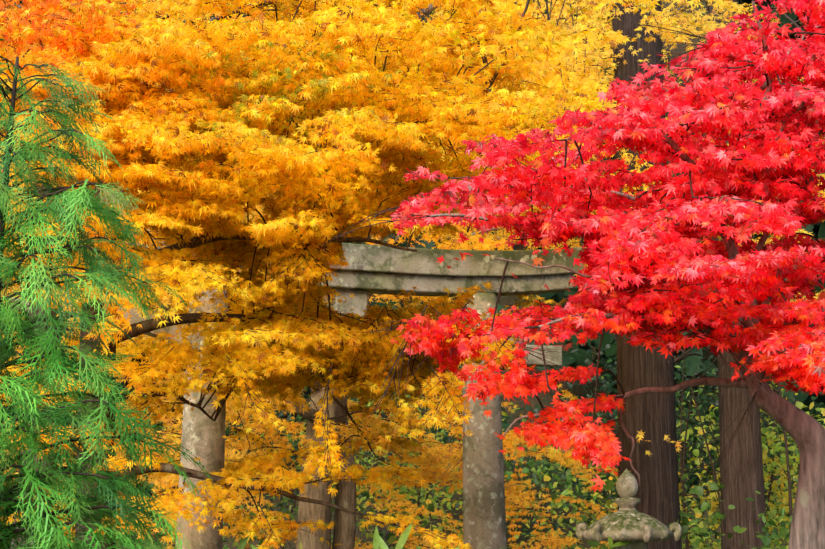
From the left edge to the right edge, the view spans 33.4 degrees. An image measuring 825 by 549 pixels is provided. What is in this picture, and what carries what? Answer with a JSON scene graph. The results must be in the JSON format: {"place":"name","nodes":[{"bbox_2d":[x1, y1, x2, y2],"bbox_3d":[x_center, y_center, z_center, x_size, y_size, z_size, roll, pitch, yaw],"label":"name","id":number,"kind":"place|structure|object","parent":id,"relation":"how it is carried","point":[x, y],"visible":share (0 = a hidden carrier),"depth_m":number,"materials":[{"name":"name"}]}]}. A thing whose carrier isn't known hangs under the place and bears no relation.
{"place":"outdoors","nodes":[
{"label":"outdoors","id":0,"kind":"place"},
{"bbox_2d":[10,0,797,548],"bbox_3d":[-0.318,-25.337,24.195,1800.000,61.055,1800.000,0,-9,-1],"label":"ground","id":1,"kind":"structure","parent":0,"point":[576,390],"depth_m":38.93,"materials":[{"name":"green plant"}]},
{"bbox_2d":[0,38,213,548],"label":"cypress","id":2,"kind":"object","parent":1,"relation":"on","point":[66,217],"depth_m":4.67,"materials":[{"name":"green plant"}]},
{"bbox_2d":[0,0,416,548],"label":"yellow maple","id":3,"kind":"object","parent":1,"relation":"on","point":[10,55],"depth_m":11.86,"materials":[{"name":"yellow plant"}]},
{"bbox_2d":[0,0,577,548],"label":"yellow maple","id":4,"kind":"object","parent":1,"relation":"on","point":[124,70],"depth_m":7.58,"materials":[{"name":"yellow plant"}]},
{"bbox_2d":[175,285,506,548],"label":"torii pillars","id":5,"kind":"structure","parent":1,"relation":"on","point":[484,519],"depth_m":11.48,"materials":[{"name":"grey stone"}]},
{"bbox_2d":[117,289,561,366],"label":"torii tie beam","id":6,"kind":"structure","parent":5,"relation":"attached to","point":[358,303],"depth_m":11.43,"materials":[{"name":"grey stone"}]},
{"bbox_2d":[126,227,583,296],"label":"torii top lintel","id":7,"kind":"structure","parent":5,"relation":"on","point":[376,269],"depth_m":11.68,"materials":[{"name":"grey stone"}]},
{"bbox_2d":[2,0,752,548],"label":"yellow maple","id":8,"kind":"object","parent":1,"relation":"on","point":[586,86],"depth_m":13.20,"materials":[{"name":"yellow plant"}]},
{"bbox_2d":[0,514,771,548],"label":"broad-leaved plant","id":9,"kind":"object","parent":1,"relation":"on","point":[378,541],"visible":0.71,"depth_m":6.91,"materials":[{"name":"green plant"}]},
{"bbox_2d":[0,325,824,548],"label":"shrub leaves","id":10,"kind":"object","parent":1,"relation":"on","point":[711,502],"visible":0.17,"depth_m":21.92,"materials":[{"name":"green plant"}]},
{"bbox_2d":[0,0,824,548],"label":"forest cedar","id":11,"kind":"object","parent":1,"relation":"on","point":[694,360],"depth_m":37.32,"materials":[{"name":"green plant"}]},
{"bbox_2d":[255,303,792,548],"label":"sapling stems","id":12,"kind":"object","parent":1,"relation":"on","point":[682,471],"visible":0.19,"depth_m":19.89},
{"bbox_2d":[320,0,824,548],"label":"red maple","id":13,"kind":"object","parent":1,"relation":"on","point":[679,246],"depth_m":6.17,"materials":[{"name":"red plant"}]},
{"bbox_2d":[425,0,824,363],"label":"yellow maple","id":14,"kind":"object","parent":1,"relation":"on","point":[688,21],"depth_m":18.25,"materials":[{"name":"yellow plant"}]},
{"bbox_2d":[575,469,681,548],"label":"stone lantern","id":15,"kind":"object","parent":1,"relation":"on","point":[627,521],"visible":1,"depth_m":9.34,"materials":[{"name":"stone"}]},
{"bbox_2d":[612,0,681,548],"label":"tree trunk","id":16,"kind":"object","parent":1,"relation":"on","point":[652,416],"visible":0.42,"depth_m":13.57,"materials":[{"name":"brown plant"}]},
{"bbox_2d":[706,0,766,548],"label":"tree trunk","id":17,"kind":"object","parent":1,"relation":"on","point":[742,472],"visible":0.21,"depth_m":19.40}
]}

